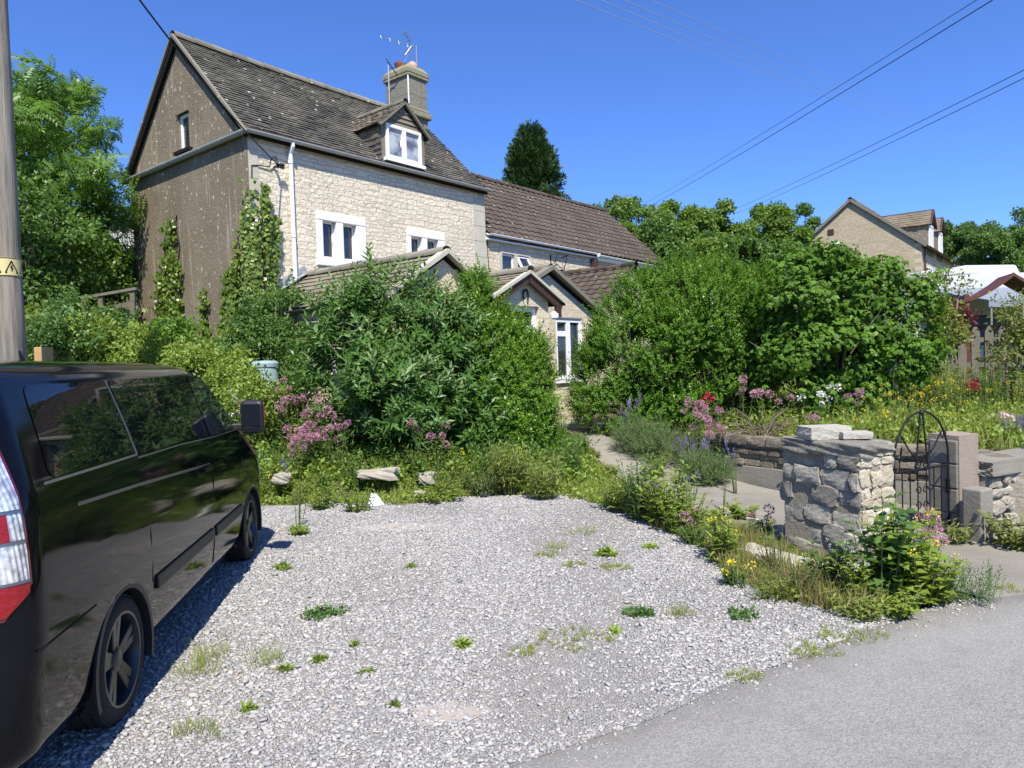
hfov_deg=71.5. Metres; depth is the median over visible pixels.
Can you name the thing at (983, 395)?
garden plant
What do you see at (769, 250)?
thicket tree
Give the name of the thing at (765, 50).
overhead cable
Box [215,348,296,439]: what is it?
bramble
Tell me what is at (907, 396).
yellow flower
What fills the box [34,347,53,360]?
timber post
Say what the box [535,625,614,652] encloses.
moss patch
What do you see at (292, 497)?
weed
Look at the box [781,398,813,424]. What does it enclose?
garden plant
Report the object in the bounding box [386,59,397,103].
tv aerial
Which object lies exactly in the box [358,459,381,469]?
weed
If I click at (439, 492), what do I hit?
weed
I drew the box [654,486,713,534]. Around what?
weed
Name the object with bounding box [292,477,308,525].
weed
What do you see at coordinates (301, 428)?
valerian
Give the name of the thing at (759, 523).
weed
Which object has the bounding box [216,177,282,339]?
ivy
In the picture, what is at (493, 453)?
weed
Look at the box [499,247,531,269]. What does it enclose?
window
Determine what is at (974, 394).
garden plant
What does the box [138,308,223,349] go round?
elder bush
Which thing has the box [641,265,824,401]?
hedge bush
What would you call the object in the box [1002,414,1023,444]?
lavender
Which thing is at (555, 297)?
front extension
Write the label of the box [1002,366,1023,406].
garden plant
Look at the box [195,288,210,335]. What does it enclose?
ivy
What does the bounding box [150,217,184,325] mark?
ivy
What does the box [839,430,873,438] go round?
stone slab
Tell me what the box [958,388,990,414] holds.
yellow flower
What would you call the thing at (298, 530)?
weed
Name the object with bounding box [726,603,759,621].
clover clump
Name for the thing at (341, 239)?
window
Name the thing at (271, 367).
water butt
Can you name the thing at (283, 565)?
leafy weed
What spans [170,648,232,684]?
grass tuft
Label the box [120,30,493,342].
stone house
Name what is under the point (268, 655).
grass tuft
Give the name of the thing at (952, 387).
yellow flower
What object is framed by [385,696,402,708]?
leafy weed
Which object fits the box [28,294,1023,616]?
terrain
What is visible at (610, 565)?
moss patch
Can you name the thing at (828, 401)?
garden flower
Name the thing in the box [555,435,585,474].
weed
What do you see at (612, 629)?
leafy weed
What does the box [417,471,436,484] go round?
edge stone
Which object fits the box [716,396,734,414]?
garden plant
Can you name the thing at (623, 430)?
catmint mound
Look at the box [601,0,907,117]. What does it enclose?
overhead cable
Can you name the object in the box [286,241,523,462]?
buddleja bush
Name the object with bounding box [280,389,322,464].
valerian
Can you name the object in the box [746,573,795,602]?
weed
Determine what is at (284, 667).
leafy weed
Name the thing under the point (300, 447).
valerian
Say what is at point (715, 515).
weed
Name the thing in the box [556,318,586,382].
window
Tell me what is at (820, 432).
stone slab
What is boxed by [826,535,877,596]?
weed
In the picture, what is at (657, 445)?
catmint mound
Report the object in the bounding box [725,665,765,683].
moss patch
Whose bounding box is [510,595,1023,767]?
road
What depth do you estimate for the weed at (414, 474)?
10.16 m
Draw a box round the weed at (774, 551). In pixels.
[753,520,800,570]
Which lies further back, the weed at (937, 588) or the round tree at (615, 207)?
the round tree at (615, 207)
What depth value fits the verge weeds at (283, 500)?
10.04 m
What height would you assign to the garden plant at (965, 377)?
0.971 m
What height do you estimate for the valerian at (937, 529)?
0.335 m
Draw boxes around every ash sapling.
[17,167,116,311]
[19,176,140,310]
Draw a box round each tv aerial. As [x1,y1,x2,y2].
[380,31,417,65]
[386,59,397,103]
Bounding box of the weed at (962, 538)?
[936,518,976,544]
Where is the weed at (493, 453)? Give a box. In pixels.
[480,444,501,463]
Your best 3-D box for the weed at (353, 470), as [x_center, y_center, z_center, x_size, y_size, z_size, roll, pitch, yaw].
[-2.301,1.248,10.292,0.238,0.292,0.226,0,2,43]
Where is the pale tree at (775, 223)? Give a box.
[739,199,798,245]
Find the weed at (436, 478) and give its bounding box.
[428,468,452,494]
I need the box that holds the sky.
[8,0,1023,265]
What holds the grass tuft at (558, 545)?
on the gravel drive
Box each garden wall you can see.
[706,432,1023,524]
[977,447,1023,528]
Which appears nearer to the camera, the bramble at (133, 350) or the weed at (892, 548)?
the weed at (892, 548)
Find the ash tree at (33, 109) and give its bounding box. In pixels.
[11,47,147,304]
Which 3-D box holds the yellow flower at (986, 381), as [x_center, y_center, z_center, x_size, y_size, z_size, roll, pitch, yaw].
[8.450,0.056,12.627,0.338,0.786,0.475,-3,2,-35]
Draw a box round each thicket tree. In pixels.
[636,213,700,274]
[654,217,731,304]
[701,233,801,279]
[759,243,816,281]
[773,243,862,282]
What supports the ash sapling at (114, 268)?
on the terrain at (372, 490)
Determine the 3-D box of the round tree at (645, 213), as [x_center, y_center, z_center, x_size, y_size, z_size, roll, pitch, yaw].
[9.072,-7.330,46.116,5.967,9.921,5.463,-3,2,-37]
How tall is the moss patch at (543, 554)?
0.062 m
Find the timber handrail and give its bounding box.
[80,287,137,320]
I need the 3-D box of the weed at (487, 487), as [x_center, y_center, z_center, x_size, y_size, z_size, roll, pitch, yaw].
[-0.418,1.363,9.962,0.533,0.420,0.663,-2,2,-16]
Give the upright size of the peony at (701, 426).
0.978 m
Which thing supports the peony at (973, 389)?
on the terrain at (372, 490)
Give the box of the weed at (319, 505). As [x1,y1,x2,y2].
[302,481,340,509]
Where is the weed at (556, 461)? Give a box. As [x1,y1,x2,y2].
[547,447,565,477]
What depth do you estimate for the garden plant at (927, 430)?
9.44 m
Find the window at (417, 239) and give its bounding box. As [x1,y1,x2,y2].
[406,227,444,252]
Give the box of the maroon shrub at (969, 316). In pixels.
[938,303,982,374]
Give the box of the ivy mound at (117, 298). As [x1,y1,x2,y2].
[80,234,136,316]
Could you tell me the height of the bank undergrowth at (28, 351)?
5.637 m
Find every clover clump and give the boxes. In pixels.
[299,602,350,620]
[621,603,655,618]
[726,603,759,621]
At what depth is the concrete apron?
6.17 m
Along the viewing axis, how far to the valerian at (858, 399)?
10.16 m
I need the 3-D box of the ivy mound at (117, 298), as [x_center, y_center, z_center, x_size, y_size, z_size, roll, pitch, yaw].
[-10.156,-2.744,18.400,2.148,2.447,2.164,-2,2,0]
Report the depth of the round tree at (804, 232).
37.25 m
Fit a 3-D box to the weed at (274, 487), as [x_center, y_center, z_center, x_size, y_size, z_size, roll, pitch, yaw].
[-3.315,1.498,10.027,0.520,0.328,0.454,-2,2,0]
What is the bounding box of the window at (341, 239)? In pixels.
[316,210,366,266]
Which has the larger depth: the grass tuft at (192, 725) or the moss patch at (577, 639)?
the moss patch at (577, 639)
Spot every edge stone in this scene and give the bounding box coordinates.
[271,472,291,484]
[356,467,399,480]
[413,490,425,496]
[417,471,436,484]
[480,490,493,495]
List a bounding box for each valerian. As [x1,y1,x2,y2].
[232,392,272,445]
[261,376,298,448]
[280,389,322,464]
[282,421,324,473]
[287,433,306,479]
[303,401,341,463]
[323,419,350,470]
[406,418,449,468]
[426,432,449,470]
[679,507,698,532]
[681,396,710,453]
[693,404,727,456]
[737,375,752,433]
[748,503,774,532]
[749,388,794,432]
[801,412,819,424]
[844,388,864,429]
[914,506,934,538]
[920,527,949,556]
[925,514,943,545]
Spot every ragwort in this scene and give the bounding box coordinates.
[768,518,784,540]
[913,508,940,550]
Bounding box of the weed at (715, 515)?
[707,509,722,518]
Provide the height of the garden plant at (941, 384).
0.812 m
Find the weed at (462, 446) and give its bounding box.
[448,437,480,459]
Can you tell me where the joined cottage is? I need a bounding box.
[471,172,667,298]
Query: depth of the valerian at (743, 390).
11.21 m
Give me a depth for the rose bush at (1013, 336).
11.92 m
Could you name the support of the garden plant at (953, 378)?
on the terrain at (372, 490)
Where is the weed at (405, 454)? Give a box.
[396,449,420,464]
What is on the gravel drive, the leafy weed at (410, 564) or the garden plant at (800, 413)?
the leafy weed at (410, 564)
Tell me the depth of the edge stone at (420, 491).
9.71 m
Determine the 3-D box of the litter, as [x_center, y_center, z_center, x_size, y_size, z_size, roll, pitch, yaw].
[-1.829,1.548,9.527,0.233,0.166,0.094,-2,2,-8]
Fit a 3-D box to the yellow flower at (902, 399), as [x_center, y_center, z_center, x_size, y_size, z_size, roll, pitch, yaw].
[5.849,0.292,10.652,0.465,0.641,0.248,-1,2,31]
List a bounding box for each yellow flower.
[843,407,886,429]
[863,397,903,432]
[870,384,894,421]
[880,392,914,424]
[885,382,919,420]
[895,381,925,412]
[900,381,919,407]
[905,381,943,420]
[917,391,946,420]
[926,411,955,428]
[931,380,962,405]
[932,378,952,410]
[942,367,967,406]
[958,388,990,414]
[972,365,1003,406]
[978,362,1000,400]
[984,376,1022,409]
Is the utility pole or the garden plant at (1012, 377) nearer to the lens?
the utility pole
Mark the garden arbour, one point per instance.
(1013, 281)
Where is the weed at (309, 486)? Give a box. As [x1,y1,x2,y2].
[297,479,314,495]
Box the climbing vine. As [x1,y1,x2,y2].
[218,268,321,418]
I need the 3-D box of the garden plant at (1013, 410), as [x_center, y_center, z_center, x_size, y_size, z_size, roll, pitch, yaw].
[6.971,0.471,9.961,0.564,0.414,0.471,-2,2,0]
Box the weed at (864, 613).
[823,585,894,622]
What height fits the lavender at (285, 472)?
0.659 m
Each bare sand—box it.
[352,523,441,530]
[414,701,491,724]
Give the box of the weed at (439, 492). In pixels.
[414,481,465,503]
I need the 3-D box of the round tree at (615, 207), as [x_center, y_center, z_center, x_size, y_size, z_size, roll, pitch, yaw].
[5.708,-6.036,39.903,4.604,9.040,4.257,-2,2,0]
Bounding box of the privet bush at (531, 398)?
[436,253,570,450]
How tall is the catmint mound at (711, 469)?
0.757 m
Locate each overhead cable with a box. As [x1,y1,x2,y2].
[576,0,908,121]
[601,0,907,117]
[625,0,913,113]
[644,0,975,203]
[652,0,922,109]
[652,0,992,204]
[733,78,1023,214]
[738,70,1023,207]
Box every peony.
[693,401,716,453]
[702,391,720,430]
[961,376,980,406]
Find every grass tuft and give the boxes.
[167,712,224,748]
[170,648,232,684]
[176,632,237,668]
[242,638,287,672]
[541,540,570,549]
[563,524,598,536]
[665,602,696,618]
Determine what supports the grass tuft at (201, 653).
on the gravel drive
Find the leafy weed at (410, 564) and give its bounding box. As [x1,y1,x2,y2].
[404,561,416,567]
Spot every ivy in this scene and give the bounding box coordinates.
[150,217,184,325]
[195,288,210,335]
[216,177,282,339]
[217,266,234,333]
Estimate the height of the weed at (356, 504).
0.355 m
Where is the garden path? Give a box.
[553,418,962,552]
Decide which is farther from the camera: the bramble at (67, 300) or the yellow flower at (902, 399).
the bramble at (67, 300)
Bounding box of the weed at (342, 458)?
[334,449,349,474]
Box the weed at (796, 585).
[765,550,830,600]
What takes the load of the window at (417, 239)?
in the stone house at (348, 177)
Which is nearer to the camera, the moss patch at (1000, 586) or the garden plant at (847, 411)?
the moss patch at (1000, 586)
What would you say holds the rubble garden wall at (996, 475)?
on the terrain at (372, 490)
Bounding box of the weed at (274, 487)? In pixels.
[260,479,294,498]
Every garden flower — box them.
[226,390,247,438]
[797,391,826,422]
[818,384,841,422]
[997,411,1014,422]
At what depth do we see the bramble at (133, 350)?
12.02 m
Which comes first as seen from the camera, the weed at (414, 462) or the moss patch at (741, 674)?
the moss patch at (741, 674)
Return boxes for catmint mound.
[606,407,675,456]
[614,407,697,461]
[667,435,741,486]
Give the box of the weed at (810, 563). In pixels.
[799,539,857,586]
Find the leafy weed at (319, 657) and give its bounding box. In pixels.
[308,652,329,663]
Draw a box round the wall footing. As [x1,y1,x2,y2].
[739,542,845,578]
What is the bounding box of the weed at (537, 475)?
[530,460,547,491]
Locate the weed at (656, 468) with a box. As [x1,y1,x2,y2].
[643,452,673,476]
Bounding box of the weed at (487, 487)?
[463,465,499,496]
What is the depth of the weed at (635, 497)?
8.20 m
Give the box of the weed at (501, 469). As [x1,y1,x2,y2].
[483,439,529,493]
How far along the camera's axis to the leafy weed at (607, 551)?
6.75 m
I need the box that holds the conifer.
[501,118,572,199]
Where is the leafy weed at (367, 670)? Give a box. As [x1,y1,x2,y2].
[358,665,376,674]
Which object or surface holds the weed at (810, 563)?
on the terrain at (372, 490)
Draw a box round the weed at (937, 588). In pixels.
[882,538,970,607]
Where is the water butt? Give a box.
[251,360,279,437]
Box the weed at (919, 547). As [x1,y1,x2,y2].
[857,502,941,592]
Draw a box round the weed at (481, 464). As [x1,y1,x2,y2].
[474,452,490,475]
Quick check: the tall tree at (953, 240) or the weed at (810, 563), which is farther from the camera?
the tall tree at (953, 240)
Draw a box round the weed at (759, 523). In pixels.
[753,520,770,535]
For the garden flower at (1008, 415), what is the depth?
9.52 m
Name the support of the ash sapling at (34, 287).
on the terrain at (372, 490)
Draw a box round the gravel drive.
[30,495,898,767]
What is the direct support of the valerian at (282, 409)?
on the terrain at (372, 490)
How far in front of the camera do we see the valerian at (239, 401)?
11.10 m
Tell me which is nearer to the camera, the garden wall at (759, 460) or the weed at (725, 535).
the weed at (725, 535)
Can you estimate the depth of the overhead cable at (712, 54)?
26.72 m
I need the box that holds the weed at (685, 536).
[674,519,717,544]
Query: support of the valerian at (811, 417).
on the terrain at (372, 490)
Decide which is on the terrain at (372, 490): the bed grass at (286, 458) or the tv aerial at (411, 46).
the bed grass at (286, 458)
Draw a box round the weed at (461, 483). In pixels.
[445,469,469,495]
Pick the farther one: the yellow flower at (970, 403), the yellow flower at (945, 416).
the yellow flower at (970, 403)
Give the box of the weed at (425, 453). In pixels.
[421,452,434,470]
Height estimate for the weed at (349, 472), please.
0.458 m
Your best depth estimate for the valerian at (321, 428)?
10.62 m
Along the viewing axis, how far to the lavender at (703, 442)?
10.56 m
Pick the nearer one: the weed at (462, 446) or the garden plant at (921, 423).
the garden plant at (921, 423)
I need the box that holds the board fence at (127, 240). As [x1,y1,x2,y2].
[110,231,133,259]
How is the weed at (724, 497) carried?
on the garden path
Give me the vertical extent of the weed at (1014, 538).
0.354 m
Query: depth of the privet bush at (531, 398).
11.24 m
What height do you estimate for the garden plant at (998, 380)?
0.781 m
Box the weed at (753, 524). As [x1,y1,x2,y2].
[739,518,764,532]
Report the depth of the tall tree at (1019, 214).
55.26 m
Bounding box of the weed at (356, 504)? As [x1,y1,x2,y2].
[336,483,378,512]
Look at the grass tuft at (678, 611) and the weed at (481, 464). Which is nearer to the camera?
the grass tuft at (678, 611)
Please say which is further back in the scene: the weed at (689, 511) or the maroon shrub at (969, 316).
the maroon shrub at (969, 316)
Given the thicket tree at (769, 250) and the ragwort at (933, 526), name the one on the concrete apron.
the ragwort at (933, 526)
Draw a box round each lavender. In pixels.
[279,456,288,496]
[620,389,642,425]
[673,435,715,473]
[683,470,701,500]
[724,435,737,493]
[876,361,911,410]
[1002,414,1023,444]
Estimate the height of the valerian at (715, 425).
1.070 m
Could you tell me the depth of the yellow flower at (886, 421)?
10.04 m
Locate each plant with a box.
[712,398,741,426]
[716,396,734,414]
[778,398,802,418]
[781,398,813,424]
[790,397,827,417]
[834,406,858,420]
[908,402,941,442]
[910,410,939,434]
[920,380,950,414]
[923,361,950,398]
[926,358,965,410]
[926,367,964,401]
[931,360,967,399]
[938,361,972,412]
[941,366,971,401]
[951,358,989,402]
[951,368,973,397]
[965,374,997,406]
[972,367,1012,406]
[976,412,1014,439]
[980,350,1004,392]
[980,360,1004,414]
[984,366,1009,394]
[992,402,1022,423]
[1000,361,1023,393]
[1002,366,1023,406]
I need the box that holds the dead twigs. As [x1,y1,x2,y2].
[718,406,810,436]
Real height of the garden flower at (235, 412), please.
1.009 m
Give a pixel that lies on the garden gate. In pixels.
(928, 453)
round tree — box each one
[589,194,639,238]
[613,196,679,295]
[642,198,723,303]
[767,225,816,307]
[951,219,1023,272]
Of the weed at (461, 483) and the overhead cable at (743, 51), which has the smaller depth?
the weed at (461, 483)
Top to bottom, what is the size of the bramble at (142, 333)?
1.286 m
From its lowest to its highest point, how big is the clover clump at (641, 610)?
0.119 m
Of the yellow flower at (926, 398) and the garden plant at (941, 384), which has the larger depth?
the garden plant at (941, 384)
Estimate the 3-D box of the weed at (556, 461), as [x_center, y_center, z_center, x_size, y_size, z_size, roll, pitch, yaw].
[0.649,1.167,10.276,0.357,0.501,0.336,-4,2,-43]
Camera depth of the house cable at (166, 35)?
10.48 m
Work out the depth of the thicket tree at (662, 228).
28.48 m
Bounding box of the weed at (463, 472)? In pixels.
[448,457,474,484]
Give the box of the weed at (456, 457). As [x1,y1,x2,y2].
[448,451,464,469]
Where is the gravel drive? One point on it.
(600, 707)
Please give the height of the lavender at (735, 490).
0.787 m
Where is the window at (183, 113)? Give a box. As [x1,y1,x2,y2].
[173,109,192,155]
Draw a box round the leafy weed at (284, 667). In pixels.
[275,662,294,672]
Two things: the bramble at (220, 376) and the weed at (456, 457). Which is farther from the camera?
the bramble at (220, 376)
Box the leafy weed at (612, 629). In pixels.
[608,622,622,634]
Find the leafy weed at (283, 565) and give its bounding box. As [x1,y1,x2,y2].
[268,559,292,570]
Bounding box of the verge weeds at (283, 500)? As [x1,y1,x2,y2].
[260,447,616,507]
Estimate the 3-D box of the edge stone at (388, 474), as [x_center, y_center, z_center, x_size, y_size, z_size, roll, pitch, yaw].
[-1.890,1.261,9.996,0.634,0.174,0.297,-2,2,0]
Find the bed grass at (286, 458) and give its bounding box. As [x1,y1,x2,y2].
[219,394,599,487]
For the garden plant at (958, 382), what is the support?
on the terrain at (372, 490)
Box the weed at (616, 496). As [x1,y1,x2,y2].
[593,471,639,512]
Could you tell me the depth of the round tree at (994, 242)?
50.83 m
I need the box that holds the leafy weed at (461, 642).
[451,636,476,649]
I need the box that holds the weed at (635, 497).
[615,446,662,520]
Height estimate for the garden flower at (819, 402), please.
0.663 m
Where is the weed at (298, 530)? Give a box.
[287,523,310,534]
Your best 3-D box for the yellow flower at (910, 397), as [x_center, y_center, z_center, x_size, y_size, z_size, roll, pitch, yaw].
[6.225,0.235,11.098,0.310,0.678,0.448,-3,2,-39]
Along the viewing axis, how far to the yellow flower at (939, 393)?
11.47 m
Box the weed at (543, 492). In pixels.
[523,453,566,500]
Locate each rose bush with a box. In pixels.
[903,259,981,398]
[975,287,1023,403]
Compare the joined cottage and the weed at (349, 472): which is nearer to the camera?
the weed at (349, 472)
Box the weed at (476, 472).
[472,455,493,479]
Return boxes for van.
[0,350,264,767]
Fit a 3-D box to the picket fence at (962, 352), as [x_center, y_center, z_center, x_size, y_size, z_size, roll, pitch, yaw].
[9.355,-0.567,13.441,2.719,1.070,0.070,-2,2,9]
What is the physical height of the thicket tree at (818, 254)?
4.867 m
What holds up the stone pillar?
on the terrain at (372, 490)
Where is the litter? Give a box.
[368,493,383,505]
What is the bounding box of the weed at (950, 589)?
[926,553,968,602]
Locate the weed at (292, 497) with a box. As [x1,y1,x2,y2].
[286,489,305,505]
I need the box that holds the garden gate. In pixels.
[893,410,949,530]
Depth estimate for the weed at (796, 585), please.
5.41 m
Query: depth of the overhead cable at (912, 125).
17.67 m
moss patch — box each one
[507,642,537,656]
[534,549,557,557]
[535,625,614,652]
[562,559,586,567]
[599,562,631,570]
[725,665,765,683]
[788,637,845,659]
[815,622,890,643]
[997,582,1023,591]
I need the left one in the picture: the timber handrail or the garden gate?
the timber handrail
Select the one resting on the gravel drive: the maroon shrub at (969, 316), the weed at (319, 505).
the weed at (319, 505)
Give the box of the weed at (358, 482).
[353,468,366,492]
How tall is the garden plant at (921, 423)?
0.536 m
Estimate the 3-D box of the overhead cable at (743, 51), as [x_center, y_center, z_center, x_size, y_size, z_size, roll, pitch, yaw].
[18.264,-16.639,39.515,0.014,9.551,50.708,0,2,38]
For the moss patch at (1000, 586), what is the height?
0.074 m
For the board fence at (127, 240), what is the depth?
23.84 m
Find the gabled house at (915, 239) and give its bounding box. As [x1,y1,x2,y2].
[809,197,959,308]
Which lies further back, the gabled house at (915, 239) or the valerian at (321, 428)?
the gabled house at (915, 239)
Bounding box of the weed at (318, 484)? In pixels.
[313,470,330,490]
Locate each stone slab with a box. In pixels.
[797,424,851,439]
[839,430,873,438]
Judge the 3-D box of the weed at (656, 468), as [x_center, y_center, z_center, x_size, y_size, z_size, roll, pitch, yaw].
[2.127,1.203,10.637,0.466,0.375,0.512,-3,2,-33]
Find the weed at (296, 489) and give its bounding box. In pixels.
[285,478,308,499]
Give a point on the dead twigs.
(766, 430)
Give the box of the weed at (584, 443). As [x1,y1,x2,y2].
[568,431,592,452]
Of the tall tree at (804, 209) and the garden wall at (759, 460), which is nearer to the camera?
the garden wall at (759, 460)
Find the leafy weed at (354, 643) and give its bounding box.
[348,639,360,646]
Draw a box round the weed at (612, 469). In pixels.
[607,464,620,474]
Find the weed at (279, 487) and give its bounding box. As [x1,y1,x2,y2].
[265,471,282,497]
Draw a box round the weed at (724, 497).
[720,465,728,509]
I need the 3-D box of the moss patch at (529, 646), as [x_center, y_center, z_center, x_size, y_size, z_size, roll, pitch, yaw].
[0.061,1.702,4.565,0.212,0.068,0.210,-2,2,0]
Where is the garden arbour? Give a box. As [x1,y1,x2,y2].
[946,273,1023,384]
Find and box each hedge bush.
[559,240,801,435]
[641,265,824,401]
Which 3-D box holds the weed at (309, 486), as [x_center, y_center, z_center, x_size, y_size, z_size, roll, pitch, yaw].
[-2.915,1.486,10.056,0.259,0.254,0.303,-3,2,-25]
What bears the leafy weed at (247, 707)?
on the gravel drive
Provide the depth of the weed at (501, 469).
9.93 m
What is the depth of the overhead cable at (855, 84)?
16.73 m
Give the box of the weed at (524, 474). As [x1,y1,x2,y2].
[517,451,532,484]
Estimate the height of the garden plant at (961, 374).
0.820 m
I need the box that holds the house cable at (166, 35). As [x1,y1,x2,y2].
[139,0,278,164]
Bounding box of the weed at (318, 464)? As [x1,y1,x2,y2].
[311,456,331,473]
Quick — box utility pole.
[0,0,26,359]
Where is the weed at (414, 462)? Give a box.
[407,443,421,478]
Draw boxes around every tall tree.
[674,220,715,311]
[708,197,757,240]
[792,202,822,235]
[943,220,977,258]
[1007,206,1023,253]
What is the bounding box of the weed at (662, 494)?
[635,459,699,527]
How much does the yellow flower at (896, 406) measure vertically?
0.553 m
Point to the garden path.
(749, 494)
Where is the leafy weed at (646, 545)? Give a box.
[642,541,659,549]
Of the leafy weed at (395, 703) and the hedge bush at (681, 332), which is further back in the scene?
the hedge bush at (681, 332)
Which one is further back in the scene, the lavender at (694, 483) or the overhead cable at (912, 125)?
the overhead cable at (912, 125)
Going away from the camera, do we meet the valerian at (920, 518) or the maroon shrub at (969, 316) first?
the valerian at (920, 518)
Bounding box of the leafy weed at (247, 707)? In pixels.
[237,696,257,713]
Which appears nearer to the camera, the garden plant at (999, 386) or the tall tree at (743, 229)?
the garden plant at (999, 386)
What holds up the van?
on the gravel drive
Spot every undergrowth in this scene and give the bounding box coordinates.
[23,291,226,411]
[243,405,591,494]
[619,368,1023,448]
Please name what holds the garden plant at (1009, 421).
on the terrain at (372, 490)
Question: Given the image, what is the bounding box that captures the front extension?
[247,246,671,444]
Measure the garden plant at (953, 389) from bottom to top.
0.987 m
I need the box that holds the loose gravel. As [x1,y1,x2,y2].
[27,493,994,767]
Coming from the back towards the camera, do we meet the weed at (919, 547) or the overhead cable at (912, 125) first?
the overhead cable at (912, 125)
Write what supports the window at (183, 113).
in the stone house at (348, 177)
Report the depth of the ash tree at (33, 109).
15.66 m
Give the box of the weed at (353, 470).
[348,461,359,476]
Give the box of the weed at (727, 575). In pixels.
[716,559,756,586]
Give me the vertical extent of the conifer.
13.116 m
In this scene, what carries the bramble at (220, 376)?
on the terrain at (372, 490)
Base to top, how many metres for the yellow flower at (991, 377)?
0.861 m
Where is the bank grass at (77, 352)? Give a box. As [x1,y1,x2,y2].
[24,296,226,409]
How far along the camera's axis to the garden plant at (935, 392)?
11.36 m
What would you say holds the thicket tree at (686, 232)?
on the terrain at (372, 490)
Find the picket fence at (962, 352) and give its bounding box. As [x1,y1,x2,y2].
[944,325,1023,383]
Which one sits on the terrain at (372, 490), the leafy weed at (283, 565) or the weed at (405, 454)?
the weed at (405, 454)
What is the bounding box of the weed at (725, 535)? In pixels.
[702,504,753,562]
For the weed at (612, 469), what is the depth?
10.77 m
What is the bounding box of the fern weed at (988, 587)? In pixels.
[932,558,1004,604]
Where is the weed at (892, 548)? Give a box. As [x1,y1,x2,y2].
[841,491,923,597]
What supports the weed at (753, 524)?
on the garden path
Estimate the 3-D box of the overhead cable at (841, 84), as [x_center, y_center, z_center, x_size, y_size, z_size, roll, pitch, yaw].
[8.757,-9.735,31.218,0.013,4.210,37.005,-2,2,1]
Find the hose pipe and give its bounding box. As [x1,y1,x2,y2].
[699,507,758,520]
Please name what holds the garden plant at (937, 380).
on the terrain at (372, 490)
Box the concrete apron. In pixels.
[917,526,1023,597]
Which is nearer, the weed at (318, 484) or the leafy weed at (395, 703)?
the leafy weed at (395, 703)
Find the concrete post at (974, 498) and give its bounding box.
[962,485,992,542]
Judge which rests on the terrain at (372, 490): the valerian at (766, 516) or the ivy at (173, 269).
the valerian at (766, 516)
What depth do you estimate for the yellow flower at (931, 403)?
10.33 m
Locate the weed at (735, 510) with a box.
[725,497,760,518]
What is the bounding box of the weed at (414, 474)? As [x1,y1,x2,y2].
[404,469,424,481]
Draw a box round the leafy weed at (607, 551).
[593,543,620,556]
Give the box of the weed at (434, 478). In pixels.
[425,471,441,488]
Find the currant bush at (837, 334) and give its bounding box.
[742,236,956,421]
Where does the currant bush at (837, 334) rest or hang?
on the terrain at (372, 490)
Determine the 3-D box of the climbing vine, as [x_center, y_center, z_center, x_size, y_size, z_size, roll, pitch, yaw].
[-4.197,-0.703,12.658,2.640,2.715,1.510,-1,2,33]
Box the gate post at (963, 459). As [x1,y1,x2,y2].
[928,431,978,533]
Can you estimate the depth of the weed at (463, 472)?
10.12 m
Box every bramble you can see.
[25,302,131,360]
[29,282,141,336]
[30,296,172,361]
[92,328,174,363]
[139,327,253,375]
[184,343,268,402]
[195,319,260,375]
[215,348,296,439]
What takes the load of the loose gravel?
on the gravel drive
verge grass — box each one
[605,485,944,614]
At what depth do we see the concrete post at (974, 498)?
6.82 m
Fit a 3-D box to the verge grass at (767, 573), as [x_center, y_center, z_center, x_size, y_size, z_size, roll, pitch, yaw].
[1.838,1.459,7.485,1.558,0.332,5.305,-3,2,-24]
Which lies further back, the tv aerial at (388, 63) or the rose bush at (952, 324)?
the tv aerial at (388, 63)
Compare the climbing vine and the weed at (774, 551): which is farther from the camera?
the climbing vine
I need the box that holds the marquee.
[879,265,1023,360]
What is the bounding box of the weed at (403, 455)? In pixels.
[390,443,405,467]
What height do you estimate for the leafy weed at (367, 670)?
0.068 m
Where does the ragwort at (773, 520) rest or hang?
on the terrain at (372, 490)
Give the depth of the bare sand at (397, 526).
8.24 m
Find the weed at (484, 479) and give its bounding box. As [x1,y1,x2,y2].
[468,469,494,490]
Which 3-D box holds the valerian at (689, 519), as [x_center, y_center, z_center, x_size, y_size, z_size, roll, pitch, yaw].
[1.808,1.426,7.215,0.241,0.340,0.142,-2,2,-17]
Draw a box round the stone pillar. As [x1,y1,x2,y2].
[780,436,895,563]
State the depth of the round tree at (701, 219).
38.99 m
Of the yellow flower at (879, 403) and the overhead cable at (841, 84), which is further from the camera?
the overhead cable at (841, 84)
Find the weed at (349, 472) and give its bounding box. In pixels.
[341,456,356,487]
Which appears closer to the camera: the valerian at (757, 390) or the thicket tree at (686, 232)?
the valerian at (757, 390)
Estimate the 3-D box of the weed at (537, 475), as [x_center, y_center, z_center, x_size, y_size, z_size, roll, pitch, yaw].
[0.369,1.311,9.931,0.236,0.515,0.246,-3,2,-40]
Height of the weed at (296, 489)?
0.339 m
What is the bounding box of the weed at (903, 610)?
[865,581,926,620]
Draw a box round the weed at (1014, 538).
[976,509,1023,551]

